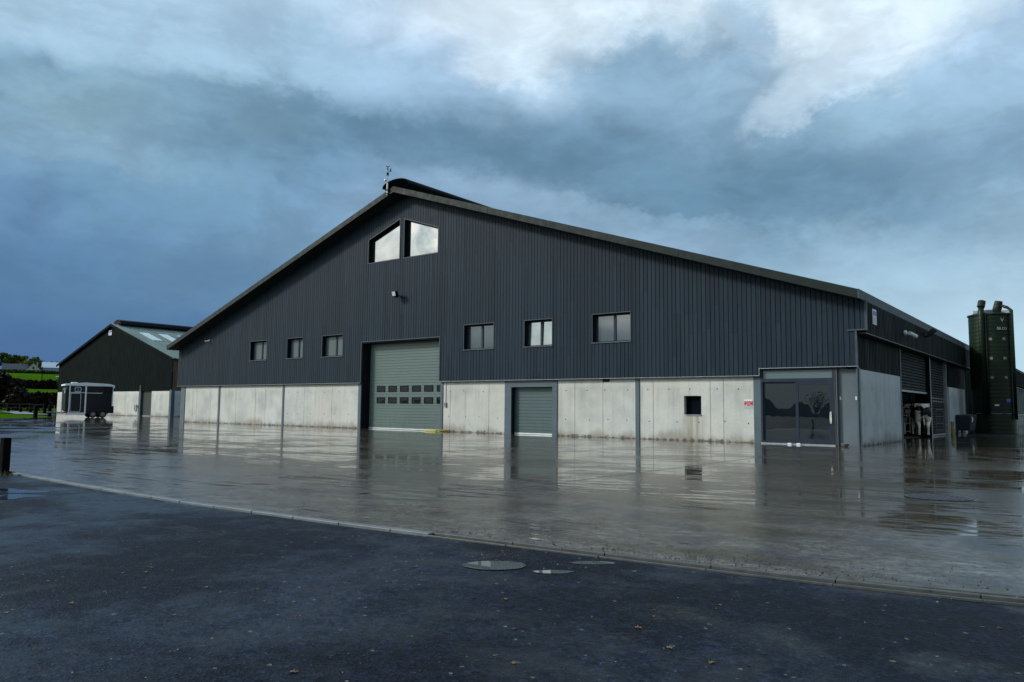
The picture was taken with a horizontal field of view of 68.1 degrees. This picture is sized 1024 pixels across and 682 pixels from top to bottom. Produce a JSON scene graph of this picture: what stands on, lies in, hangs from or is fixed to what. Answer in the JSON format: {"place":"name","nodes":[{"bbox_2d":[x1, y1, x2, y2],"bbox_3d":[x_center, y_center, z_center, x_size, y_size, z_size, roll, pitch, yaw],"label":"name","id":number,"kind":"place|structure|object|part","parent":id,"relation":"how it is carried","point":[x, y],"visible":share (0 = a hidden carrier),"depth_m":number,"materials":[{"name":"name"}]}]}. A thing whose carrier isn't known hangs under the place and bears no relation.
{"place":"outdoors","nodes":[
{"label":"outdoors","id":0,"kind":"place"},
{"bbox_2d":[3,411,32,413],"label":"path","id":1,"kind":"structure","parent":0,"point":[17,412],"depth_m":78.66,"materials":[{"name":"grey concrete"}]},
{"bbox_2d":[0,411,56,417],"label":"grass verge","id":2,"kind":"object","parent":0,"point":[15,416],"depth_m":60.30,"materials":[{"name":"green plant"}]},
{"bbox_2d":[0,371,14,408],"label":"dark bush","id":3,"kind":"object","parent":2,"relation":"on","point":[6,381],"visible":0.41,"depth_m":95.79,"materials":[{"name":"green plant"}]},
{"bbox_2d":[0,385,39,410],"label":"dark bush","id":4,"kind":"object","parent":2,"relation":"on","point":[15,396],"visible":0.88,"depth_m":94.58,"materials":[{"name":"green plant"}]},
{"bbox_2d":[0,403,46,412],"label":"field fence","id":5,"kind":"object","parent":2,"relation":"on","point":[8,407],"visible":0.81,"depth_m":80.96,"materials":[{"name":"brown wood"}]},
{"bbox_2d":[2,391,57,408],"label":"hedge","id":6,"kind":"object","parent":2,"relation":"on","point":[48,398],"visible":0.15,"depth_m":104.98,"materials":[{"name":"green plant"}]},
{"bbox_2d":[47,405,51,416],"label":"timber post","id":7,"kind":"object","parent":2,"relation":"on","point":[49,410],"visible":0.64,"depth_m":56.78,"materials":[{"name":"brown wood"}]},
{"bbox_2d":[0,373,344,521],"bbox_3d":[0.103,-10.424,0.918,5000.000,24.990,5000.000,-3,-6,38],"label":"grass field","id":8,"kind":"structure","parent":0,"point":[27,376],"depth_m":376.62,"materials":[{"name":"green plant"}]},
{"bbox_2d":[0,352,11,365],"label":"broadleaf tree","id":9,"kind":"object","parent":8,"relation":"on","point":[3,355],"visible":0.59,"depth_m":505.31,"materials":[{"name":"green plant"}]},
{"bbox_2d":[3,355,21,363],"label":"broadleaf tree","id":10,"kind":"object","parent":8,"relation":"on","point":[10,359],"visible":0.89,"depth_m":500.09,"materials":[{"name":"green plant"}]},
{"bbox_2d":[1,363,27,369],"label":"grey bungalow","id":11,"kind":"object","parent":8,"relation":"on","point":[20,366],"visible":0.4,"depth_m":474.64,"materials":[{"name":"stone"}]},
{"bbox_2d":[13,356,28,363],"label":"broadleaf tree","id":12,"kind":"object","parent":8,"relation":"on","point":[20,360],"visible":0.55,"depth_m":503.23,"materials":[{"name":"green plant"}]},
{"bbox_2d":[23,359,32,366],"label":"broadleaf tree","id":13,"kind":"object","parent":8,"relation":"on","point":[28,362],"visible":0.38,"depth_m":496.60,"materials":[{"name":"green plant"}]},
{"bbox_2d":[0,369,58,373],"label":"hedge","id":14,"kind":"object","parent":8,"relation":"on","point":[28,371],"visible":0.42,"depth_m":461.09,"materials":[{"name":"green plant"}]},
{"bbox_2d":[25,362,41,370],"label":"white house","id":15,"kind":"structure","parent":8,"relation":"on","point":[33,366],"depth_m":470.30,"materials":[{"name":"stone"}]},
{"bbox_2d":[13,377,57,388],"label":"hedge","id":16,"kind":"object","parent":8,"relation":"on","point":[42,384],"visible":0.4,"depth_m":269.93,"materials":[{"name":"green plant"}]},
{"bbox_2d":[31,357,42,367],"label":"broadleaf tree","id":17,"kind":"object","parent":8,"relation":"on","point":[36,360],"visible":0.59,"depth_m":507.99,"materials":[{"name":"green plant"}]},
{"bbox_2d":[41,362,58,370],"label":"farm shed","id":18,"kind":"structure","parent":8,"relation":"on","point":[48,366],"depth_m":484.74,"materials":[{"name":"grey metal"}]},
{"bbox_2d":[0,475,1023,681],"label":"asphalt road","id":19,"kind":"structure","parent":0,"point":[896,651],"depth_m":3.76,"materials":[{"name":"grey asphalt"}]},
{"bbox_2d":[0,438,11,475],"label":"bollard","id":20,"kind":"object","parent":19,"relation":"on","point":[5,449],"visible":0.97,"depth_m":10.69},
{"bbox_2d":[0,494,47,498],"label":"puddle","id":21,"kind":"object","parent":19,"relation":"on","point":[9,496],"visible":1,"depth_m":8.27,"materials":[{"name":"black liquid"}]},
{"bbox_2d":[0,488,49,492],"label":"puddle","id":22,"kind":"object","parent":19,"relation":"on","point":[6,490],"visible":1,"depth_m":8.74,"materials":[{"name":"black liquid"}]},
{"bbox_2d":[462,561,525,569],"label":"puddle","id":23,"kind":"object","parent":19,"relation":"on","point":[494,565],"visible":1,"depth_m":4.90,"materials":[{"name":"grey liquid"}]},
{"bbox_2d":[0,486,1018,678],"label":"loose grit","id":24,"kind":"object","parent":19,"relation":"on","point":[459,588],"visible":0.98,"depth_m":4.40,"materials":[{"name":"grey gravel"}]},
{"bbox_2d":[12,472,1023,606],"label":"kerb","id":25,"kind":"structure","parent":19,"relation":"on","point":[917,589],"depth_m":4.96,"materials":[{"name":"concrete"}]},
{"bbox_2d":[534,570,573,572],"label":"puddle","id":26,"kind":"object","parent":19,"relation":"on","point":[551,571],"visible":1,"depth_m":4.75,"materials":[{"name":"grey liquid"}]},
{"bbox_2d":[571,561,614,563],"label":"puddle","id":27,"kind":"object","parent":19,"relation":"on","point":[590,562],"visible":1,"depth_m":5.03,"materials":[{"name":"grey liquid"}]},
{"bbox_2d":[0,413,1023,597],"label":"yard","id":28,"kind":"structure","parent":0,"point":[880,519],"depth_m":9.87,"materials":[{"name":"concrete"}]},
{"bbox_2d":[33,405,37,417],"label":"timber post","id":29,"kind":"object","parent":28,"relation":"on","point":[35,411],"visible":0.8,"depth_m":49.70,"materials":[{"name":"brown wood"}]},
{"bbox_2d":[47,382,114,417],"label":"horse trailer","id":30,"kind":"object","parent":28,"relation":"on","point":[92,400],"visible":1,"depth_m":53.87,"materials":[{"name":"black metal"}]},
{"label":"groom door","id":31,"kind":"part","parent":30,"relation":"part of","materials":[{"name":"black metal"}]},
{"bbox_2d":[56,320,192,416],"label":"green shed","id":32,"kind":"structure","parent":28,"relation":"on","point":[134,364],"depth_m":66.31,"materials":[{"name":"metal"}]},
{"bbox_2d":[141,391,151,415],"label":"roller door","id":33,"kind":"structure","parent":32,"relation":"in","point":[147,395],"depth_m":63.67,"materials":[{"name":"metal"}]},
{"bbox_2d":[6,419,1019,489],"bbox_3d":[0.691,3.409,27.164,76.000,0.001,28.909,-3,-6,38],"label":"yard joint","id":34,"kind":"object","parent":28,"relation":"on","point":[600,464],"visible":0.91,"depth_m":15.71,"materials":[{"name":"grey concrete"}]},
{"bbox_2d":[166,178,969,446],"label":"barn","id":35,"kind":"structure","parent":28,"relation":"on","point":[498,321],"depth_m":29.12,"materials":[{"name":"metal"}]},
{"bbox_2d":[249,340,266,360],"bbox_3d":[-13.200,0.517,39.755,1.534,1.069,0.335,-3,-6,38],"label":"window","id":36,"kind":"structure","parent":35,"relation":"in","point":[258,349],"depth_m":39.95,"materials":[{"name":"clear glass"}]},
{"bbox_2d":[286,337,303,358],"bbox_3d":[-10.739,0.371,37.852,1.332,1.062,0.335,-3,-6,38],"label":"window","id":37,"kind":"structure","parent":35,"relation":"in","point":[294,345],"depth_m":38.04,"materials":[{"name":"clear glass"}]},
{"bbox_2d":[321,334,343,357],"bbox_3d":[-8.459,0.244,36.089,1.589,1.067,0.335,-3,-6,38],"label":"window","id":38,"kind":"structure","parent":35,"relation":"in","point":[332,345],"depth_m":36.27,"materials":[{"name":"clear glass"}]},
{"bbox_2d":[368,218,400,263],"bbox_3d":[-5.730,-4.499,34.381,2.109,1.864,0.234,-3,-6,38],"label":"gable window","id":39,"kind":"structure","parent":35,"relation":"in","point":[384,246],"depth_m":34.45,"materials":[{"name":"clear glass"}]},
{"bbox_2d":[384,166,390,194],"bbox_3d":[-5.492,-7.095,33.468,0.389,1.320,0.172,-3,-6,38],"label":"weather station","id":40,"kind":"object","parent":35,"relation":"attached to","point":[387,190],"visible":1,"depth_m":33.47,"materials":[{"name":"white plastic"}]},
{"bbox_2d":[391,291,401,297],"bbox_3d":[-5.065,-2.037,33.239,0.260,0.290,0.400,-3,-6,38],"label":"flood light","id":41,"kind":"object","parent":35,"relation":"attached to","point":[395,294],"visible":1,"depth_m":33.13,"materials":[{"name":"white glass"}]},
{"bbox_2d":[360,336,440,430],"bbox_3d":[-4.746,1.902,33.179,5.169,3.959,0.514,-3,-6,38],"label":"sectional door","id":42,"kind":"structure","parent":35,"relation":"in","point":[399,378],"depth_m":33.50,"materials":[{"name":"green"}]},
{"bbox_2d":[403,218,438,258],"bbox_3d":[-3.888,-4.587,32.955,2.125,1.825,0.234,-3,-6,38],"label":"gable window","id":43,"kind":"structure","parent":35,"relation":"in","point":[420,239],"depth_m":33.17,"materials":[{"name":"clear glass"}]},
{"bbox_2d":[444,382,446,406],"bbox_3d":[-2.766,2.212,31.408,0.100,1.030,0.067,-3,-6,38],"label":"control box","id":44,"kind":"object","parent":35,"relation":"attached to","point":[445,403],"visible":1,"depth_m":31.39,"materials":[{"name":"metal"}]},
{"bbox_2d":[463,322,493,350],"bbox_3d":[-1.263,-0.163,30.525,1.623,1.071,0.335,-3,-6,38],"label":"window","id":45,"kind":"structure","parent":35,"relation":"in","point":[479,336],"depth_m":30.66,"materials":[{"name":"grey glass"}]},
{"bbox_2d":[504,380,557,435],"bbox_3d":[0.765,2.528,28.796,2.465,2.052,0.285,-3,-6,38],"label":"roller door","id":46,"kind":"structure","parent":35,"relation":"in","point":[531,406],"depth_m":28.88,"materials":[{"name":"grey paint"}]},
{"bbox_2d":[523,318,552,347],"bbox_3d":[1.067,-0.291,28.723,1.352,1.063,0.335,-3,-6,38],"label":"window","id":47,"kind":"structure","parent":35,"relation":"in","point":[537,332],"depth_m":28.84,"materials":[{"name":"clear glass"}]},
{"bbox_2d":[591,311,630,343],"bbox_3d":[3.576,-0.460,26.785,1.604,1.076,0.335,-3,-6,38],"label":"window","id":48,"kind":"structure","parent":35,"relation":"in","point":[612,327],"depth_m":26.88,"materials":[{"name":"clear glass"}]},
{"bbox_2d":[686,396,700,414],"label":"window","id":49,"kind":"structure","parent":35,"relation":"in","point":[693,403],"depth_m":24.89,"materials":[{"name":"glass"}]},
{"bbox_2d":[744,400,752,407],"bbox_3d":[7.364,1.962,23.577,0.265,0.275,0.013,-3,-6,38],"label":"entrance sign","id":50,"kind":"object","parent":35,"relation":"attached to","point":[748,403],"visible":1,"depth_m":23.57,"materials":[{"name":"white plastic"}]},
{"bbox_2d":[760,367,835,445],"bbox_3d":[8.534,1.954,22.648,2.160,2.270,0.207,-3,-6,38],"label":"sliding door","id":51,"kind":"structure","parent":35,"relation":"in","point":[793,410],"depth_m":22.61,"materials":[{"name":"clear glass"}]},
{"bbox_2d":[872,309,876,324],"bbox_3d":[10.760,-0.710,22.470,0.015,0.450,0.480,-3,-6,38],"label":"notice sign","id":52,"kind":"object","parent":35,"relation":"attached to","point":[874,317],"visible":1,"depth_m":22.43,"materials":[{"name":"white plastic"}]},
{"bbox_2d":[903,406,910,433],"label":"gate","id":53,"kind":"structure","parent":35,"relation":"attached to","point":[909,431],"depth_m":28.66,"materials":[{"name":"grey metal"}]},
{"bbox_2d":[904,330,917,337],"bbox_3d":[13.597,-0.226,25.848,0.459,0.265,0.291,4,-6,-31],"label":"security camera","id":54,"kind":"object","parent":35,"relation":"attached to","point":[912,334],"visible":1,"depth_m":25.76,"materials":[{"name":"white plastic"}]},
{"bbox_2d":[925,328,936,337],"bbox_3d":[15.922,-0.312,28.810,0.414,0.348,0.400,-3,-6,38],"label":"flood light","id":55,"kind":"object","parent":35,"relation":"attached to","point":[932,331],"visible":1,"depth_m":28.67,"materials":[{"name":"black metal"}]},
{"bbox_2d":[935,409,943,431],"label":"gate","id":56,"kind":"structure","parent":35,"relation":"attached to","point":[939,419],"depth_m":31.16,"materials":[{"name":"grey metal"}]},
{"bbox_2d":[902,402,914,435],"bbox_3d":[16.644,3.289,32.313,0.644,1.410,2.701,-1,-5,16],"label":"cow","id":57,"kind":"object","parent":28,"relation":"on","point":[912,418],"visible":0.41,"depth_m":31.15},
{"bbox_2d":[910,402,931,435],"bbox_3d":[16.943,3.211,31.386,0.644,1.410,2.701,-2,-6,24],"label":"cow","id":58,"kind":"object","parent":28,"relation":"on","point":[922,412],"visible":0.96,"depth_m":30.33},
{"bbox_2d":[904,493,972,500],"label":"puddle","id":59,"kind":"object","parent":28,"relation":"on","point":[939,497],"visible":1,"depth_m":8.94,"materials":[{"name":"liquid"}]},
{"bbox_2d":[951,421,954,433],"bbox_3d":[20.131,3.969,34.591,0.135,0.580,0.135,-3,-6,38],"label":"guard post","id":60,"kind":"object","parent":28,"relation":"on","point":[952,427],"visible":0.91,"depth_m":34.54,"materials":[{"name":"yellow paint"}]},
{"bbox_2d":[902,369,1023,427],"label":"long shed","id":61,"kind":"structure","parent":28,"relation":"on","point":[1020,392],"depth_m":53.25,"materials":[{"name":"metal"}]},
{"bbox_2d":[955,414,976,433],"bbox_3d":[21.425,3.915,35.738,0.840,0.904,0.836,5,-7,-40],"label":"wheeled bin","id":62,"kind":"object","parent":28,"relation":"on","point":[965,422],"visible":0.94,"depth_m":35.51,"materials":[{"name":"plastic"}]},
{"bbox_2d":[967,300,1017,433],"bbox_3d":[23.604,1.282,37.219,1.950,6.464,1.966,-1,-5,16],"label":"feed silo","id":63,"kind":"object","parent":28,"relation":"on","point":[993,381],"visible":0.99,"depth_m":36.45,"materials":[{"name":"metal"}]},
{"bbox_2d":[962,433,1023,437],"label":"yard grooves","id":64,"kind":"object","parent":28,"relation":"on","point":[996,436],"visible":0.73,"depth_m":33.33,"materials":[{"name":"grey concrete"}]},
{"bbox_2d":[0,0,1023,389],"label":"sky","id":65,"kind":"structure","parent":0,"point":[160,160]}
]}

